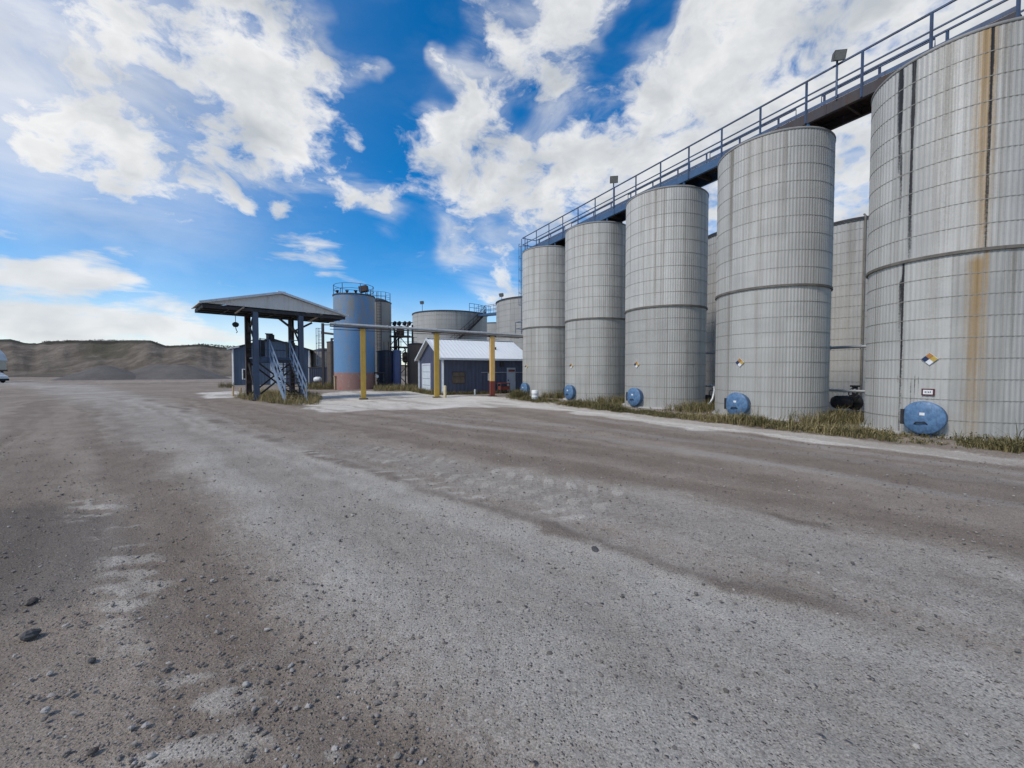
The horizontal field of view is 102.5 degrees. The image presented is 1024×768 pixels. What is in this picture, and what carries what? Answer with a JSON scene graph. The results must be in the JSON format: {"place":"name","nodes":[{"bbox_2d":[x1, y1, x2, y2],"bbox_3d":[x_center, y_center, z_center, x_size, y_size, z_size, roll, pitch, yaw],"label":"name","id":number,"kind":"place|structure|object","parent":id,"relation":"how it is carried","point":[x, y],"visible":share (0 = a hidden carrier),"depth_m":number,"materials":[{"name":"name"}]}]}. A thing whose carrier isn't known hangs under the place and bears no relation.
{"place":"outdoors","nodes":[
{"label":"outdoors","id":0,"kind":"place"},
{"bbox_2d":[0,350,7,373],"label":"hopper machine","id":1,"kind":"object","parent":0,"point":[3,359],"visible":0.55,"depth_m":65.10,"materials":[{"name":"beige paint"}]},
{"bbox_2d":[0,339,406,376],"bbox_3d":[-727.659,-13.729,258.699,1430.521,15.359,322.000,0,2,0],"label":"hill","id":2,"kind":"structure","parent":0,"point":[55,359],"depth_m":148.38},
{"bbox_2d":[16,339,234,347],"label":"scrub","id":3,"kind":"object","parent":2,"relation":"on","point":[216,345],"visible":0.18,"depth_m":169.95,"materials":[{"name":"green plant"}]},
{"bbox_2d":[390,321,416,384],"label":"process tower","id":4,"kind":"structure","parent":0,"point":[396,337],"depth_m":44.95,"materials":[{"name":"metal"}]},
{"bbox_2d":[0,376,1023,767],"bbox_3d":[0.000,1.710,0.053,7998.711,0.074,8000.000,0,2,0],"label":"ground","id":5,"kind":"structure","parent":0,"point":[550,718],"depth_m":3.28,"materials":[{"name":"grey gravel"}]},
{"bbox_2d":[0,373,8,382],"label":"parked car","id":6,"kind":"object","parent":5,"relation":"on","point":[3,378],"visible":1,"depth_m":60.70,"materials":[{"name":"silver metal"}]},
{"bbox_2d":[20,628,41,640],"bbox_3d":[-3.095,1.609,2.643,0.082,0.058,0.085,0,2,0],"label":"rock","id":7,"kind":"object","parent":5,"relation":"on","point":[29,634],"visible":1,"depth_m":2.63,"materials":[{"name":"grey stone"}]},
{"bbox_2d":[24,597,37,605],"bbox_3d":[-3.546,1.601,3.030,0.058,0.037,0.114,-1,2,-34],"label":"rock","id":8,"kind":"object","parent":5,"relation":"on","point":[30,601],"visible":1,"depth_m":3.01,"materials":[{"name":"grey stone"}]},
{"bbox_2d":[40,706,51,713],"bbox_3d":[-2.334,1.632,2.058,0.041,0.029,0.036,0,2,0],"label":"rock","id":9,"kind":"object","parent":5,"relation":"on","point":[45,710],"visible":1,"depth_m":2.05,"materials":[{"name":"white stone"}]},
{"bbox_2d":[87,657,95,663],"bbox_3d":[-2.466,1.621,2.413,0.044,0.029,0.037,0,2,0],"label":"rock","id":10,"kind":"object","parent":5,"relation":"on","point":[91,660],"visible":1,"depth_m":2.40,"materials":[{"name":"grey stone"}]},
{"bbox_2d":[85,746,99,756],"bbox_3d":[-1.873,1.640,1.836,0.030,0.025,0.047,1,2,20],"label":"rock","id":11,"kind":"object","parent":5,"relation":"on","point":[92,751],"visible":1,"depth_m":1.83,"materials":[{"name":"grey stone"}]},
{"bbox_2d":[53,365,135,379],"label":"gravel pile","id":12,"kind":"object","parent":5,"relation":"on","point":[105,372],"visible":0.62,"depth_m":81.62,"materials":[{"name":"grey gravel"}]},
{"bbox_2d":[146,752,155,759],"bbox_3d":[-1.591,1.641,1.812,0.032,0.023,0.028,0,2,0],"label":"rock","id":13,"kind":"object","parent":5,"relation":"on","point":[151,755],"visible":1,"depth_m":1.81,"materials":[{"name":"white stone"}]},
{"bbox_2d":[130,365,231,379],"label":"gravel pile","id":14,"kind":"object","parent":5,"relation":"on","point":[167,372],"visible":0.7,"depth_m":88.31,"materials":[{"name":"grey gravel"}]},
{"bbox_2d":[242,681,249,687],"bbox_3d":[-1.443,1.627,2.228,0.039,0.027,0.035,0,2,0],"label":"rock","id":15,"kind":"object","parent":5,"relation":"on","point":[245,684],"visible":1,"depth_m":2.22,"materials":[{"name":"white stone"}]},
{"bbox_2d":[191,291,348,400],"bbox_3d":[-13.854,-2.233,24.757,7.982,6.596,6.232,-2,2,-44],"label":"loading canopy","id":16,"kind":"object","parent":5,"relation":"on","point":[281,306],"visible":0.91,"depth_m":24.76,"materials":[{"name":"grey metal"}]},
{"bbox_2d":[232,313,238,332],"bbox_3d":[-15.573,-3.430,23.153,0.340,1.133,0.340,0,2,0],"label":"hanging hook","id":17,"kind":"object","parent":16,"relation":"hanging from","point":[235,324],"visible":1,"depth_m":23.10,"materials":[{"name":"metal"}]},
{"bbox_2d":[227,333,312,384],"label":"blue building","id":18,"kind":"structure","parent":5,"relation":"on","point":[238,365],"depth_m":51.49,"materials":[{"name":"metal"}]},
{"bbox_2d":[242,369,244,378],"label":"window","id":19,"kind":"structure","parent":18,"relation":"in","point":[243,370],"depth_m":50.41,"materials":[{"name":"glass"}]},
{"bbox_2d":[270,363,285,384],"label":"garage door","id":20,"kind":"structure","parent":18,"relation":"in","point":[281,364],"depth_m":52.10,"materials":[{"name":"metal"}]},
{"bbox_2d":[233,386,324,404],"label":"weeds","id":21,"kind":"object","parent":5,"relation":"on","point":[269,396],"visible":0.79,"depth_m":23.37,"materials":[{"name":"green plant"}]},
{"bbox_2d":[308,367,326,382],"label":"container","id":22,"kind":"object","parent":5,"relation":"on","point":[315,372],"visible":0.48,"depth_m":48.97,"materials":[{"name":"metal"}]},
{"bbox_2d":[313,377,321,383],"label":"water trailer","id":23,"kind":"object","parent":5,"relation":"on","point":[318,379],"visible":0.58,"depth_m":45.78,"materials":[{"name":"white paint"}]},
{"bbox_2d":[311,348,326,366],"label":"process tank","id":24,"kind":"object","parent":5,"relation":"on","point":[313,358],"visible":0.18,"depth_m":55.34,"materials":[{"name":"metal"}]},
{"bbox_2d":[316,328,321,366],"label":"ladder tower","id":25,"kind":"structure","parent":5,"relation":"on","point":[318,350],"depth_m":49.78,"materials":[{"name":"grey metal"}]},
{"bbox_2d":[321,323,333,388],"bbox_3d":[-17.653,-2.711,39.975,1.719,6.350,0.280,0,2,0],"label":"pipe stand","id":26,"kind":"object","parent":5,"relation":"on","point":[323,350],"visible":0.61,"depth_m":39.90,"materials":[{"name":"metal"}]},
{"bbox_2d":[326,341,333,384],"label":"process tank","id":27,"kind":"object","parent":5,"relation":"on","point":[328,362],"visible":0.22,"depth_m":45.51,"materials":[{"name":"metal"}]},
{"bbox_2d":[332,282,374,389],"bbox_3d":[-15.120,-4.406,39.483,3.840,9.868,3.840,0,2,0],"label":"blue silo","id":28,"kind":"object","parent":5,"relation":"on","point":[357,308],"visible":0.88,"depth_m":37.88,"materials":[{"name":"paint"}]},
{"bbox_2d":[217,380,518,394],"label":"weeds","id":29,"kind":"object","parent":5,"relation":"on","point":[327,386],"visible":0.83,"depth_m":36.54,"materials":[{"name":"green plant"}]},
{"bbox_2d":[374,372,385,385],"bbox_3d":[-12.940,-0.331,39.574,1.520,1.617,0.410,0,2,0],"label":"valve station","id":30,"kind":"object","parent":5,"relation":"on","point":[377,377],"visible":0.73,"depth_m":39.55,"materials":[{"name":"metal"}]},
{"bbox_2d":[369,291,391,383],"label":"process tank","id":31,"kind":"object","parent":5,"relation":"on","point":[382,315],"visible":0.48,"depth_m":43.93,"materials":[{"name":"metal"}]},
{"bbox_2d":[376,342,392,386],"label":"process tank","id":32,"kind":"object","parent":5,"relation":"on","point":[384,360],"visible":0.71,"depth_m":41.31,"materials":[{"name":"metal"}]},
{"bbox_2d":[392,350,401,385],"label":"process tank","id":33,"kind":"object","parent":5,"relation":"on","point":[396,366],"visible":0.98,"depth_m":41.23,"materials":[{"name":"blue metal"}]},
{"bbox_2d":[407,343,422,386],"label":"process tank","id":34,"kind":"object","parent":5,"relation":"on","point":[413,349],"visible":0.66,"depth_m":41.63,"materials":[{"name":"metal"}]},
{"bbox_2d":[330,322,522,398],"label":"pipe bridge","id":35,"kind":"structure","parent":5,"relation":"on","point":[490,335],"depth_m":26.68,"materials":[{"name":"metal"}]},
{"bbox_2d":[443,385,446,397],"bbox_3d":[-4.349,0.506,26.665,0.200,0.840,0.200,0,2,0],"label":"bollard","id":36,"kind":"object","parent":5,"relation":"on","point":[444,392],"visible":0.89,"depth_m":26.59,"materials":[{"name":"beige paint"}]},
{"bbox_2d":[412,303,487,342],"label":"storage tank","id":37,"kind":"object","parent":5,"relation":"on","point":[469,320],"visible":0.3,"depth_m":55.05,"materials":[{"name":"metal"}]},
{"bbox_2d":[478,304,495,316],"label":"catwalk","id":38,"kind":"object","parent":37,"relation":"on","point":[489,314],"visible":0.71,"depth_m":53.11,"materials":[{"name":"blue metal"}]},
{"bbox_2d":[415,338,522,394],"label":"shed","id":39,"kind":"structure","parent":5,"relation":"on","point":[463,365],"depth_m":31.98,"materials":[{"name":"blue metal"}]},
{"bbox_2d":[422,363,430,389],"bbox_3d":[-7.003,-0.508,33.603,0.070,2.340,2.470,-1,2,-28],"label":"garage door","id":40,"kind":"structure","parent":39,"relation":"in","point":[426,370],"depth_m":33.46,"materials":[{"name":"white metal"}]},
{"bbox_2d":[452,372,464,383],"bbox_3d":[-3.933,-0.475,30.404,1.022,0.890,0.081,-1,2,-28],"label":"window","id":41,"kind":"structure","parent":39,"relation":"in","point":[457,377],"depth_m":30.38,"materials":[{"name":"glass"}]},
{"bbox_2d":[507,368,514,391],"bbox_3d":[-0.050,-0.301,32.410,0.758,1.960,0.160,-1,2,-28],"label":"door","id":42,"kind":"structure","parent":39,"relation":"in","point":[510,371],"depth_m":32.42,"materials":[{"name":"metal"}]},
{"bbox_2d":[487,322,495,339],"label":"storage tank","id":43,"kind":"object","parent":5,"relation":"on","point":[491,326],"visible":0.01,"depth_m":79.91,"materials":[{"name":"metal"}]},
{"bbox_2d":[497,383,509,393],"bbox_3d":[-0.641,0.319,31.609,0.841,0.810,0.601,-1,2,-28],"label":"workbench","id":44,"kind":"object","parent":5,"relation":"on","point":[500,387],"visible":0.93,"depth_m":31.43,"materials":[{"name":"metal"}]},
{"bbox_2d":[496,296,522,349],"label":"storage tank","id":45,"kind":"object","parent":5,"relation":"on","point":[508,313],"visible":0.2,"depth_m":42.29,"materials":[{"name":"metal"}]},
{"bbox_2d":[531,390,538,399],"bbox_3d":[1.339,0.651,23.927,0.417,0.620,0.420,0,2,0],"label":"drum","id":46,"kind":"object","parent":5,"relation":"on","point":[534,393],"visible":0.73,"depth_m":23.75,"materials":[{"name":"white paint"}]},
{"bbox_2d":[520,245,564,396],"bbox_3d":[2.580,-4.264,28.963,4.030,10.254,3.958,0,2,0],"label":"storage silo","id":47,"kind":"object","parent":5,"relation":"on","point":[543,298],"visible":0.65,"depth_m":27.25,"materials":[{"name":"grey metal"}]},
{"bbox_2d":[515,0,1023,333],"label":"overhead walkway","id":48,"kind":"structure","parent":47,"relation":"on","point":[832,113],"depth_m":14.36,"materials":[{"name":"blue metal"}]},
{"bbox_2d":[610,176,617,207],"bbox_3d":[5.501,-10.392,22.245,0.427,1.631,0.415,0,2,9],"label":"floodlight","id":49,"kind":"object","parent":48,"relation":"attached to","point":[613,179],"visible":1,"depth_m":22.10,"materials":[{"name":"grey metal"}]},
{"bbox_2d":[831,49,846,97],"bbox_3d":[10.532,-10.011,13.296,0.355,1.423,0.345,0,2,9],"label":"floodlight","id":50,"kind":"object","parent":48,"relation":"attached to","point":[838,55],"visible":1,"depth_m":13.21,"materials":[{"name":"grey metal"}]},
{"bbox_2d":[563,221,625,401],"bbox_3d":[5.034,-4.129,24.597,4.030,10.254,3.958,0,2,0],"label":"storage silo","id":51,"kind":"object","parent":5,"relation":"on","point":[595,262],"visible":0.85,"depth_m":22.93,"materials":[{"name":"grey metal"}]},
{"bbox_2d":[591,546,598,551],"bbox_3d":[0.789,1.573,3.909,0.062,0.041,0.117,0,2,0],"label":"rock","id":52,"kind":"object","parent":5,"relation":"on","point":[595,549],"visible":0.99,"depth_m":3.89,"materials":[{"name":"grey stone"}]},
{"bbox_2d":[622,185,708,408],"bbox_3d":[7.489,-3.994,20.231,4.030,10.254,3.958,0,2,0],"label":"storage silo","id":53,"kind":"object","parent":5,"relation":"on","point":[666,283],"visible":0.98,"depth_m":18.61,"materials":[{"name":"grey metal"}]},
{"bbox_2d":[705,388,714,402],"bbox_3d":[9.413,0.642,19.629,0.936,0.903,0.504,0,2,0],"label":"pump","id":54,"kind":"object","parent":5,"relation":"on","point":[707,396],"visible":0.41,"depth_m":19.46,"materials":[{"name":"metal"}]},
{"bbox_2d":[705,232,716,395],"bbox_3d":[14.500,-4.242,25.581,5.180,10.400,5.180,0,2,0],"label":"storage tank","id":55,"kind":"object","parent":5,"relation":"on","point":[711,318],"visible":0.15,"depth_m":24.92,"materials":[{"name":"metal"}]},
{"bbox_2d":[505,388,1023,453],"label":"weeds","id":56,"kind":"object","parent":5,"relation":"on","point":[822,423],"visible":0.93,"depth_m":13.05,"materials":[{"name":"green plant"}]},
{"bbox_2d":[708,386,714,404],"bbox_3d":[8.857,0.507,18.132,0.541,0.815,0.196,-2,2,-40],"label":"drain pipe","id":57,"kind":"object","parent":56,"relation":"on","point":[713,395],"visible":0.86,"depth_m":18.03,"materials":[{"name":"white metal"}]},
{"bbox_2d":[712,126,835,421],"bbox_3d":[9.944,-3.859,15.865,4.030,10.254,3.958,0,2,0],"label":"storage silo","id":58,"kind":"object","parent":5,"relation":"on","point":[775,229],"visible":0.98,"depth_m":14.28,"materials":[{"name":"grey metal"}]},
{"bbox_2d":[706,344,865,392],"bbox_3d":[10.126,-0.324,21.233,0.565,2.735,23.042,-1,2,-29],"label":"pipe run","id":59,"kind":"object","parent":5,"relation":"on","point":[860,346],"visible":0.08,"depth_m":16.06,"materials":[{"name":"metal"}]},
{"bbox_2d":[828,385,863,414],"bbox_3d":[13.188,0.626,16.227,1.196,1.146,0.644,0,2,0],"label":"pump","id":60,"kind":"object","parent":5,"relation":"on","point":[854,400],"visible":0.91,"depth_m":16.05,"materials":[{"name":"metal"}]},
{"bbox_2d":[829,213,868,401],"bbox_3d":[20.100,-4.202,24.282,5.180,10.400,5.180,0,2,0],"label":"storage tank","id":61,"kind":"object","parent":5,"relation":"on","point":[849,296],"visible":0.23,"depth_m":22.44,"materials":[{"name":"metal"}]},
{"bbox_2d":[859,16,1023,440],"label":"storage silo","id":62,"kind":"object","parent":5,"relation":"on","point":[945,316],"visible":0.99,"depth_m":10.31,"materials":[{"name":"grey metal"}]},
{"bbox_2d":[0,0,1023,364],"label":"sky","id":63,"kind":"structure","parent":0,"point":[159,158],"materials":[{"name":"blue"}]}
]}

